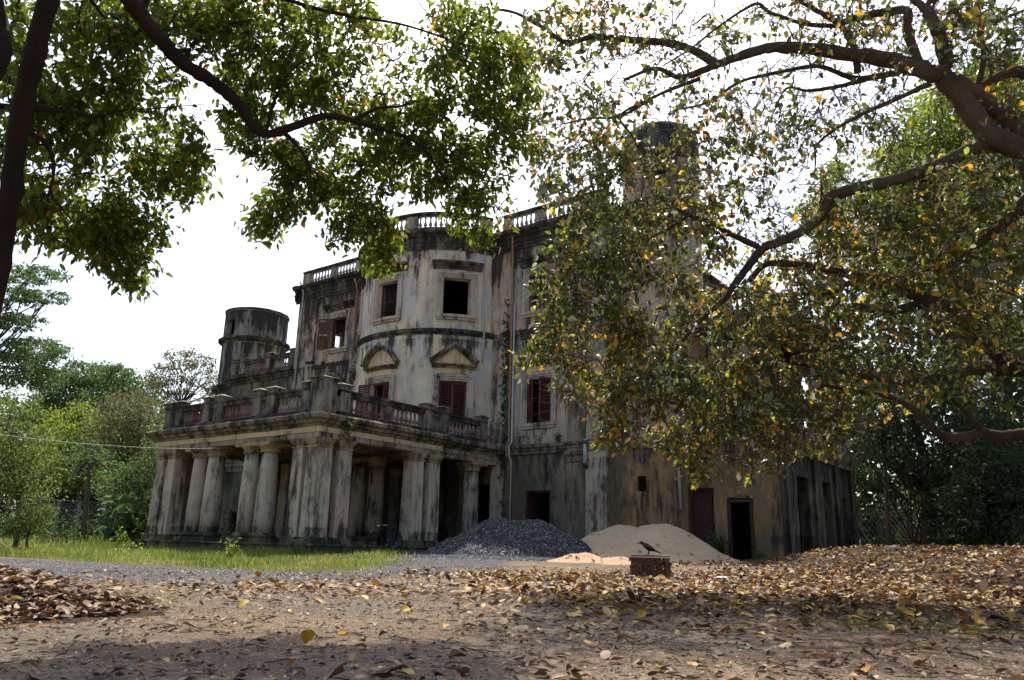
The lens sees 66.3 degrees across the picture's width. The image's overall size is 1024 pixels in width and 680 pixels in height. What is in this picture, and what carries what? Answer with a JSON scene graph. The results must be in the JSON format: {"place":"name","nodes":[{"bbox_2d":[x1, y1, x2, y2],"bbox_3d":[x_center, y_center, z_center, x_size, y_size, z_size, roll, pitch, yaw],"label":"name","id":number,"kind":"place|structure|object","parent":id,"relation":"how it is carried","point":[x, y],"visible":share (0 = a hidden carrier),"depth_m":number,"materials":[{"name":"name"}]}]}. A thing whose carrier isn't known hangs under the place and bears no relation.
{"place":"outdoors","nodes":[
{"label":"outdoors","id":0,"kind":"place"},
{"bbox_2d":[0,533,227,547],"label":"grass","id":1,"kind":"structure","parent":0,"point":[38,542],"depth_m":35.06,"materials":[{"name":"plant"}]},
{"bbox_2d":[0,540,420,572],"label":"grass","id":2,"kind":"structure","parent":0,"point":[165,555],"depth_m":20.97,"materials":[{"name":"plant"}]},
{"bbox_2d":[0,541,1023,679],"bbox_3d":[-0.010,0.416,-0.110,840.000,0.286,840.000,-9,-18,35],"label":"ground","id":3,"kind":"structure","parent":0,"point":[312,669],"depth_m":4.92,"materials":[{"name":"soil"}]},
{"bbox_2d":[0,499,61,547],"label":"round shrub","id":4,"kind":"object","parent":3,"relation":"on","point":[31,522],"visible":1,"depth_m":27.27,"materials":[{"name":"plant"}]},
{"bbox_2d":[24,670,41,679],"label":"fallen leaf","id":5,"kind":"object","parent":3,"relation":"on","point":[29,677],"visible":0.98,"depth_m":2.98,"materials":[{"name":"plant"}]},
{"bbox_2d":[0,388,79,548],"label":"willowy tree","id":6,"kind":"object","parent":3,"relation":"on","point":[13,481],"visible":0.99,"depth_m":28.16,"materials":[{"name":"plant"}]},
{"bbox_2d":[0,262,82,396],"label":"feathery tree","id":7,"kind":"object","parent":3,"relation":"on","point":[30,367],"visible":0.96,"depth_m":21.53,"materials":[{"name":"plant"}]},
{"bbox_2d":[35,647,51,652],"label":"fallen leaf","id":8,"kind":"object","parent":3,"relation":"on","point":[42,649],"visible":1,"depth_m":3.75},
{"bbox_2d":[60,627,77,632],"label":"fallen leaf","id":9,"kind":"object","parent":3,"relation":"on","point":[68,629],"visible":1,"depth_m":4.55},
{"bbox_2d":[21,398,125,536],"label":"bushy tree","id":10,"kind":"object","parent":3,"relation":"on","point":[80,482],"visible":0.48,"depth_m":49.66,"materials":[{"name":"green plant"}]},
{"bbox_2d":[0,499,146,539],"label":"wire fence","id":11,"kind":"object","parent":3,"relation":"on","point":[77,515],"visible":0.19,"depth_m":42.19,"materials":[{"name":"metal"}]},
{"bbox_2d":[1,357,153,453],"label":"domed tree","id":12,"kind":"object","parent":3,"relation":"on","point":[59,395],"visible":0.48,"depth_m":62.53,"materials":[{"name":"plant"}]},
{"bbox_2d":[7,440,152,537],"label":"dark tree","id":13,"kind":"object","parent":3,"relation":"on","point":[92,500],"visible":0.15,"depth_m":55.07,"materials":[{"name":"plant"}]},
{"bbox_2d":[0,572,167,623],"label":"leaf heap","id":14,"kind":"object","parent":3,"relation":"on","point":[142,613],"visible":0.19,"depth_m":5.59,"materials":[{"name":"plant"}]},
{"bbox_2d":[51,436,124,540],"bbox_3d":[-21.645,7.577,39.699,4.428,5.465,3.412,-9,-18,35],"label":"slender tree","id":15,"kind":"object","parent":3,"relation":"on","point":[91,459],"visible":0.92,"depth_m":39.84,"materials":[{"name":"plant"}]},
{"bbox_2d":[91,668,107,675],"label":"fallen leaf","id":16,"kind":"object","parent":3,"relation":"on","point":[100,671],"visible":1,"depth_m":3.12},
{"bbox_2d":[97,651,107,658],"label":"fallen leaf","id":17,"kind":"object","parent":3,"relation":"on","point":[102,654],"visible":0.92,"depth_m":3.65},
{"bbox_2d":[0,386,211,536],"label":"woodland","id":18,"kind":"object","parent":3,"relation":"on","point":[2,502],"visible":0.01,"depth_m":73.13,"materials":[{"name":"plant"}]},
{"bbox_2d":[104,665,131,676],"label":"fallen leaf","id":19,"kind":"object","parent":3,"relation":"on","point":[121,667],"visible":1,"depth_m":3.13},
{"bbox_2d":[0,496,235,542],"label":"undergrowth","id":20,"kind":"object","parent":3,"relation":"on","point":[71,531],"visible":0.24,"depth_m":40.35,"materials":[{"name":"plant"}]},
{"bbox_2d":[80,424,162,538],"bbox_3d":[-17.809,6.809,37.233,4.595,5.889,4.754,-9,-18,35],"label":"leafy tree","id":21,"kind":"object","parent":3,"relation":"on","point":[135,480],"visible":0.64,"depth_m":36.78,"materials":[{"name":"plant"}]},
{"bbox_2d":[67,361,175,501],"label":"tufted tree","id":22,"kind":"object","parent":3,"relation":"on","point":[121,382],"visible":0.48,"depth_m":57.97,"materials":[{"name":"plant"}]},
{"bbox_2d":[91,486,151,543],"bbox_3d":[-17.277,8.038,35.018,2.520,3.117,3.042,-9,-18,35],"label":"shrub","id":23,"kind":"object","parent":3,"relation":"on","point":[129,519],"visible":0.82,"depth_m":34.96,"materials":[{"name":"green plant"}]},
{"bbox_2d":[75,386,169,499],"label":"brown tree","id":24,"kind":"object","parent":3,"relation":"on","point":[124,431],"visible":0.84,"depth_m":47.25,"materials":[{"name":"plant"}]},
{"bbox_2d":[114,526,134,543],"bbox_3d":[-16.142,8.167,32.472,0.749,0.934,0.868,-9,-18,35],"label":"weed","id":25,"kind":"object","parent":3,"relation":"on","point":[121,536],"visible":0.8,"depth_m":32.42,"materials":[{"name":"green plant"}]},
{"bbox_2d":[109,539,142,554],"bbox_3d":[-11.307,6.160,22.982,1.079,0.632,0.933,9,-17,-28],"label":"weed","id":26,"kind":"object","parent":3,"relation":"on","point":[123,549],"visible":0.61,"depth_m":22.88,"materials":[{"name":"green plant"}]},
{"bbox_2d":[123,648,146,654],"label":"fallen leaf","id":27,"kind":"object","parent":3,"relation":"on","point":[134,651],"visible":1,"depth_m":3.76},
{"bbox_2d":[113,588,216,602],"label":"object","id":28,"kind":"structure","parent":3,"relation":"on","point":[163,597],"depth_m":7.39,"materials":[{"name":"plant"}]},
{"bbox_2d":[139,347,219,408],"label":"airy tree","id":29,"kind":"object","parent":3,"relation":"on","point":[188,381],"visible":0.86,"depth_m":56.85,"materials":[{"name":"plant"}]},
{"bbox_2d":[216,535,239,550],"bbox_3d":[-10.136,7.253,27.860,0.883,0.638,0.741,5,-15,-13],"label":"weed","id":30,"kind":"object","parent":3,"relation":"on","point":[222,544],"visible":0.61,"depth_m":27.88,"materials":[{"name":"green plant"}]},
{"bbox_2d":[219,537,239,557],"bbox_3d":[-8.250,6.079,22.921,0.644,0.632,0.599,6,-16,-18],"label":"weed","id":31,"kind":"object","parent":3,"relation":"on","point":[229,551],"visible":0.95,"depth_m":22.90,"materials":[{"name":"green plant"}]},
{"bbox_2d":[237,599,248,607],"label":"fallen leaf","id":32,"kind":"object","parent":3,"relation":"on","point":[242,602],"visible":0.99,"depth_m":6.56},
{"bbox_2d":[253,659,264,668],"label":"fallen leaf","id":33,"kind":"object","parent":3,"relation":"on","point":[258,664],"visible":1,"depth_m":3.46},
{"bbox_2d":[2,557,538,586],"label":"road stones","id":34,"kind":"object","parent":3,"relation":"on","point":[96,563],"visible":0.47,"depth_m":14.69,"materials":[{"name":"gravel"}]},
{"bbox_2d":[0,0,555,316],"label":"leaning tree","id":35,"kind":"object","parent":3,"relation":"on","point":[105,234],"visible":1,"depth_m":6.10,"materials":[{"name":"green plant"}]},
{"bbox_2d":[283,529,313,553],"bbox_3d":[-6.895,6.539,25.359,0.976,0.810,0.961,1,-15,1],"label":"weed","id":36,"kind":"object","parent":3,"relation":"on","point":[293,542],"visible":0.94,"depth_m":25.26,"materials":[{"name":"green plant"}]},
{"bbox_2d":[301,629,314,643],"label":"fallen leaf","id":37,"kind":"object","parent":3,"relation":"on","point":[307,635],"visible":1,"depth_m":4.25,"materials":[{"name":"plant"}]},
{"bbox_2d":[348,653,355,660],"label":"fallen leaf","id":38,"kind":"object","parent":3,"relation":"on","point":[351,656],"visible":1,"depth_m":3.73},
{"bbox_2d":[347,670,375,679],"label":"fallen leaf","id":39,"kind":"object","parent":3,"relation":"on","point":[361,674],"visible":0.99,"depth_m":3.20,"materials":[{"name":"plant"}]},
{"bbox_2d":[366,525,402,551],"bbox_3d":[-4.592,7.197,28.370,0.563,0.980,1.826,-9,-18,35],"label":"bicycle","id":40,"kind":"object","parent":3,"relation":"on","point":[392,534],"visible":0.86,"depth_m":28.42,"materials":[{"name":"metal"}]},
{"bbox_2d":[402,667,414,673],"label":"fallen leaf","id":41,"kind":"object","parent":3,"relation":"on","point":[407,670],"visible":1,"depth_m":3.34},
{"bbox_2d":[449,649,465,656],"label":"fallen leaf","id":42,"kind":"object","parent":3,"relation":"on","point":[455,652],"visible":1,"depth_m":3.83,"materials":[{"name":"plant"}]},
{"bbox_2d":[456,667,469,673],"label":"fallen leaf","id":43,"kind":"object","parent":3,"relation":"on","point":[464,670],"visible":1,"depth_m":3.42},
{"bbox_2d":[486,630,497,637],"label":"fallen leaf","id":44,"kind":"object","parent":3,"relation":"on","point":[493,634],"visible":1,"depth_m":4.78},
{"bbox_2d":[133,121,861,561],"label":"mansion","id":45,"kind":"structure","parent":3,"relation":"on","point":[405,377],"depth_m":33.66,"materials":[{"name":"grey paint"}]},
{"bbox_2d":[0,434,216,448],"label":"power cable","id":46,"kind":"object","parent":45,"relation":"attached to","point":[122,446],"visible":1,"depth_m":26.15,"materials":[{"name":"metal"}]},
{"bbox_2d":[331,317,345,347],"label":"window frame","id":47,"kind":"structure","parent":45,"relation":"in","point":[332,343],"depth_m":44.85,"materials":[{"name":"red paint"}]},
{"bbox_2d":[342,421,353,442],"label":"cornice plant","id":48,"kind":"object","parent":45,"relation":"on","point":[346,426],"visible":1,"depth_m":27.70,"materials":[{"name":"green plant"}]},
{"bbox_2d":[372,383,385,417],"bbox_3d":[-6.125,3.477,36.971,1.234,2.870,0.088,-9,-18,35],"label":"window frame","id":49,"kind":"structure","parent":45,"relation":"in","point":[375,386],"depth_m":37.43,"materials":[{"name":"red paint"}]},
{"bbox_2d":[380,282,397,317],"bbox_3d":[-5.941,-1.898,38.459,1.244,1.830,0.089,-9,-18,35],"label":"window frame","id":50,"kind":"structure","parent":45,"relation":"in","point":[383,302],"depth_m":38.60,"materials":[{"name":"red paint"}]},
{"bbox_2d":[442,438,454,457],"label":"cornice plant","id":51,"kind":"object","parent":45,"relation":"on","point":[449,446],"visible":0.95,"depth_m":32.20,"materials":[{"name":"green plant"}]},
{"bbox_2d":[497,298,510,516],"bbox_3d":[-0.366,3.702,35.717,0.657,11.777,0.459,-9,-18,35],"label":"climbing vine","id":52,"kind":"object","parent":45,"relation":"attached to","point":[505,390],"visible":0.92,"depth_m":36.13,"materials":[{"name":"green plant"}]},
{"bbox_2d":[530,495,540,519],"bbox_3d":[1.021,8.183,34.428,0.050,2.680,0.750,-9,-18,35],"label":"door","id":53,"kind":"structure","parent":45,"relation":"in","point":[535,500],"depth_m":34.58,"materials":[{"name":"red wood"}]},
{"bbox_2d":[529,380,547,422],"bbox_3d":[1.349,2.761,35.255,1.300,2.000,0.080,-9,-18,35],"label":"window frame","id":54,"kind":"structure","parent":45,"relation":"in","point":[534,402],"depth_m":35.43,"materials":[{"name":"red paint"}]},
{"bbox_2d":[531,274,550,307],"bbox_3d":[1.474,-2.212,36.569,1.300,1.830,0.080,-9,-18,35],"label":"window frame","id":55,"kind":"structure","parent":45,"relation":"in","point":[533,298],"depth_m":36.80,"materials":[{"name":"red paint"}]},
{"bbox_2d":[692,490,713,547],"bbox_3d":[7.238,6.904,29.740,0.800,2.400,0.082,-9,-18,35],"label":"door","id":56,"kind":"structure","parent":45,"relation":"in","point":[702,503],"depth_m":29.76,"materials":[{"name":"red wood"}]},
{"bbox_2d":[498,617,507,623],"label":"fallen leaf","id":57,"kind":"object","parent":3,"relation":"on","point":[502,620],"visible":0.99,"depth_m":5.82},
{"bbox_2d":[0,583,1006,677],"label":"twig litter","id":58,"kind":"object","parent":3,"relation":"on","point":[922,676],"visible":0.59,"depth_m":4.62,"materials":[{"name":"brown plant"}]},
{"bbox_2d":[1,577,1022,679],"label":"pebbles","id":59,"kind":"object","parent":3,"relation":"on","point":[539,675],"visible":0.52,"depth_m":4.84,"materials":[{"name":"stone"}]},
{"bbox_2d":[0,523,1023,679],"bbox_3d":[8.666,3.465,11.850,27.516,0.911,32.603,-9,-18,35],"label":"leaf litter","id":60,"kind":"object","parent":3,"relation":"on","point":[92,594],"visible":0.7,"depth_m":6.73,"materials":[{"name":"plant"}]},
{"bbox_2d":[0,570,1023,679],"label":"leaf crumbs","id":61,"kind":"object","parent":3,"relation":"on","point":[289,651],"visible":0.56,"depth_m":4.48,"materials":[{"name":"plant"}]},
{"bbox_2d":[511,674,527,679],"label":"fallen leaf","id":62,"kind":"object","parent":3,"relation":"on","point":[518,677],"visible":1,"depth_m":3.18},
{"bbox_2d":[518,625,528,629],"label":"fallen leaf","id":63,"kind":"object","parent":3,"relation":"on","point":[523,627],"visible":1,"depth_m":5.35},
{"bbox_2d":[336,517,729,566],"bbox_3d":[-0.935,6.482,25.646,14.163,1.581,16.506,5,-15,-14],"label":"gravel heap","id":64,"kind":"object","parent":3,"relation":"on","point":[541,539],"visible":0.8,"depth_m":25.73,"materials":[{"name":"gravel"}]},
{"bbox_2d":[529,665,551,671],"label":"fallen leaf","id":65,"kind":"object","parent":3,"relation":"on","point":[543,668],"visible":0.92,"depth_m":3.56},
{"bbox_2d":[545,649,555,657],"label":"fallen leaf","id":66,"kind":"object","parent":3,"relation":"on","point":[549,653],"visible":1,"depth_m":4.11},
{"bbox_2d":[551,672,568,678],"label":"fallen leaf","id":67,"kind":"object","parent":3,"relation":"on","point":[559,675],"visible":1,"depth_m":3.37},
{"bbox_2d":[570,610,582,615],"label":"fallen leaf","id":68,"kind":"object","parent":3,"relation":"on","point":[575,613],"visible":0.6,"depth_m":6.54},
{"bbox_2d":[567,669,587,678],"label":"fallen leaf","id":69,"kind":"object","parent":3,"relation":"on","point":[578,675],"visible":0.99,"depth_m":3.43,"materials":[{"name":"plant"}]},
{"bbox_2d":[546,552,630,564],"bbox_3d":[2.252,5.896,21.070,3.150,0.349,1.755,-9,-18,35],"label":"sand heap","id":70,"kind":"object","parent":3,"relation":"on","point":[585,557],"visible":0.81,"depth_m":20.73,"materials":[{"name":"sand"}]},
{"bbox_2d":[600,650,610,658],"bbox_3d":[0.484,1.644,4.095,0.056,0.037,0.099,-9,-18,35],"label":"pebble","id":71,"kind":"object","parent":3,"relation":"on","point":[604,654],"visible":0.85,"depth_m":4.10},
{"bbox_2d":[626,591,634,599],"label":"fallen leaf","id":72,"kind":"object","parent":3,"relation":"on","point":[631,595],"visible":0.8,"depth_m":8.39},
{"bbox_2d":[632,656,642,665],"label":"fallen leaf","id":73,"kind":"object","parent":3,"relation":"on","point":[636,659],"visible":0.94,"depth_m":3.85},
{"bbox_2d":[636,610,645,617],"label":"fallen leaf","id":74,"kind":"object","parent":3,"relation":"on","point":[641,613],"visible":1,"depth_m":6.17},
{"bbox_2d":[629,554,671,577],"bbox_3d":[2.683,4.394,15.252,0.800,0.430,0.346,1,-15,3],"label":"brick stack","id":75,"kind":"object","parent":3,"relation":"on","point":[639,566],"visible":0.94,"depth_m":15.14,"materials":[{"name":"brick"}]},
{"bbox_2d":[637,541,660,554],"bbox_3d":[2.678,4.054,15.296,0.462,0.253,0.193,9,-16,-25],"label":"crow","id":76,"kind":"object","parent":75,"relation":"on","point":[648,547],"visible":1,"depth_m":15.27,"materials":[{"name":"black paint"}]},
{"bbox_2d":[581,523,743,562],"bbox_3d":[4.530,6.920,26.805,7.380,1.301,5.220,-9,-18,35],"label":"sand heap","id":77,"kind":"object","parent":3,"relation":"on","point":[614,541],"visible":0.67,"depth_m":25.47,"materials":[{"name":"sand"}]},
{"bbox_2d":[681,602,692,609],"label":"fallen leaf","id":78,"kind":"object","parent":3,"relation":"on","point":[684,606],"visible":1,"depth_m":7.19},
{"bbox_2d":[706,531,729,554],"bbox_3d":[7.544,7.490,28.573,1.031,1.056,0.944,-9,-18,35],"label":"weed","id":79,"kind":"object","parent":3,"relation":"on","point":[718,546],"visible":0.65,"depth_m":28.43,"materials":[{"name":"green plant"}]},
{"bbox_2d":[715,644,726,654],"bbox_3d":[1.158,1.721,4.357,0.067,0.047,0.114,-9,-18,35],"label":"pebble","id":80,"kind":"object","parent":3,"relation":"on","point":[720,649],"visible":0.99,"depth_m":4.35,"materials":[{"name":"stone"}]},
{"bbox_2d":[731,661,743,674],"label":"fallen leaf","id":81,"kind":"object","parent":3,"relation":"on","point":[737,669],"visible":0.99,"depth_m":3.65,"materials":[{"name":"plant"}]},
{"bbox_2d":[491,0,1023,514],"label":"spreading tree","id":82,"kind":"object","parent":3,"relation":"on","point":[979,108],"visible":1,"depth_m":10.41,"materials":[{"name":"green plant"}]},
{"bbox_2d":[780,344,790,364],"bbox_3d":[3.593,0.152,10.354,0.140,0.391,0.178,11,-18,-33],"label":"crow","id":83,"kind":"object","parent":82,"relation":"on","point":[787,355],"visible":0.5,"depth_m":10.29,"materials":[{"name":"black paint"}]},
{"bbox_2d":[796,281,816,305],"bbox_3d":[3.952,-0.624,10.518,0.417,0.215,0.163,31,-21,-8],"label":"crow","id":84,"kind":"object","parent":82,"relation":"on","point":[803,288],"visible":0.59,"depth_m":10.50,"materials":[{"name":"black paint"}]},
{"bbox_2d":[750,548,764,560],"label":"weed","id":85,"kind":"object","parent":3,"relation":"on","point":[756,555],"visible":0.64,"depth_m":27.56,"materials":[{"name":"green plant"}]},
{"bbox_2d":[739,558,778,562],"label":"grass","id":86,"kind":"structure","parent":3,"relation":"on","point":[751,561],"depth_m":26.60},
{"bbox_2d":[766,616,779,621],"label":"fallen leaf","id":87,"kind":"object","parent":3,"relation":"on","point":[771,618],"visible":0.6,"depth_m":6.10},
{"bbox_2d":[776,618,786,628],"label":"fallen leaf","id":88,"kind":"object","parent":3,"relation":"on","point":[783,622],"visible":1,"depth_m":5.70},
{"bbox_2d":[778,642,791,647],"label":"fallen leaf","id":89,"kind":"object","parent":3,"relation":"on","point":[786,644],"visible":1,"depth_m":4.74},
{"bbox_2d":[801,616,808,626],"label":"fallen leaf","id":90,"kind":"object","parent":3,"relation":"on","point":[804,619],"visible":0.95,"depth_m":5.96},
{"bbox_2d":[802,661,816,667],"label":"fallen leaf","id":91,"kind":"object","parent":3,"relation":"on","point":[807,664],"visible":0.98,"depth_m":3.93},
{"bbox_2d":[778,156,872,422],"bbox_3d":[16.360,0.469,38.748,5.111,20.536,5.964,-9,-18,35],"label":"green tree","id":92,"kind":"object","parent":3,"relation":"on","point":[832,176],"visible":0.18,"depth_m":39.81,"materials":[{"name":"green plant"}]},
{"bbox_2d":[820,622,835,626],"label":"fallen leaf","id":93,"kind":"object","parent":3,"relation":"on","point":[827,624],"visible":1,"depth_m":5.89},
{"bbox_2d":[883,459,890,545],"bbox_3d":[11.368,5.138,23.987,0.680,3.711,0.647,-9,-18,35],"label":"post","id":94,"kind":"object","parent":3,"relation":"on","point":[887,517],"visible":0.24,"depth_m":23.88,"materials":[{"name":"stone"}]},
{"bbox_2d":[752,546,1023,592],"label":"leaf heap","id":95,"kind":"object","parent":3,"relation":"on","point":[983,584],"visible":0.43,"depth_m":15.92,"materials":[{"name":"plant"}]},
{"bbox_2d":[849,457,955,545],"bbox_3d":[16.515,7.311,33.489,4.599,4.755,4.099,-5,-16,24],"label":"tree","id":96,"kind":"object","parent":3,"relation":"on","point":[863,475],"visible":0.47,"depth_m":33.20,"materials":[{"name":"green plant"}]},
{"bbox_2d":[899,598,912,606],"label":"fallen leaf","id":97,"kind":"object","parent":3,"relation":"on","point":[903,601],"visible":0.87,"depth_m":8.18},
{"bbox_2d":[805,290,1023,548],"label":"woodland","id":98,"kind":"object","parent":3,"relation":"on","point":[863,498],"visible":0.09,"depth_m":39.89,"materials":[{"name":"plant"}]},
{"bbox_2d":[906,656,922,660],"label":"fallen leaf","id":99,"kind":"object","parent":3,"relation":"on","point":[911,658],"visible":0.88,"depth_m":4.31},
{"bbox_2d":[828,412,1023,546],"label":"bamboo clump","id":100,"kind":"object","parent":3,"relation":"on","point":[918,528],"visible":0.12,"depth_m":22.43,"materials":[{"name":"green plant"}]},
{"bbox_2d":[924,622,935,627],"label":"fallen leaf","id":101,"kind":"object","parent":3,"relation":"on","point":[929,625],"visible":1,"depth_m":5.86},
{"bbox_2d":[926,656,935,666],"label":"fallen leaf","id":102,"kind":"object","parent":3,"relation":"on","point":[932,661],"visible":0.95,"depth_m":4.18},
{"bbox_2d":[839,43,1023,548],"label":"sunlit tree","id":103,"kind":"object","parent":3,"relation":"on","point":[953,140],"visible":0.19,"depth_m":22.89,"materials":[{"name":"green plant"}]},
{"bbox_2d":[840,360,1023,545],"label":"shaded tree","id":104,"kind":"object","parent":3,"relation":"on","point":[921,473],"visible":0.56,"depth_m":21.31,"materials":[{"name":"green plant"}]},
{"bbox_2d":[853,509,1021,547],"bbox_3d":[14.176,6.514,25.565,0.508,2.090,8.521,5,-15,-14],"label":"wire fence","id":105,"kind":"object","parent":3,"relation":"on","point":[857,527],"visible":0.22,"depth_m":28.26,"materials":[{"name":"metal"}]},
{"bbox_2d":[902,440,1023,548],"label":"thicket tree","id":106,"kind":"object","parent":3,"relation":"on","point":[997,518],"visible":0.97,"depth_m":18.80,"materials":[{"name":"green plant"}]},
{"bbox_2d":[973,608,979,623],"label":"fallen leaf","id":107,"kind":"object","parent":3,"relation":"on","point":[976,616],"visible":0.88,"depth_m":6.62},
{"bbox_2d":[1005,612,1017,620],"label":"fallen leaf","id":108,"kind":"object","parent":3,"relation":"on","point":[1010,614],"visible":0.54,"depth_m":7.18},
{"bbox_2d":[1010,674,1023,679],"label":"fallen leaf","id":109,"kind":"object","parent":3,"relation":"on","point":[1016,677],"visible":1,"depth_m":3.58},
{"bbox_2d":[1013,633,1023,640],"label":"fallen leaf","id":110,"kind":"object","parent":3,"relation":"on","point":[1016,637],"visible":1,"depth_m":5.41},
{"bbox_2d":[0,0,1023,545],"label":"sky","id":111,"kind":"structure","parent":0,"point":[214,269],"materials":[{"name":"white"}]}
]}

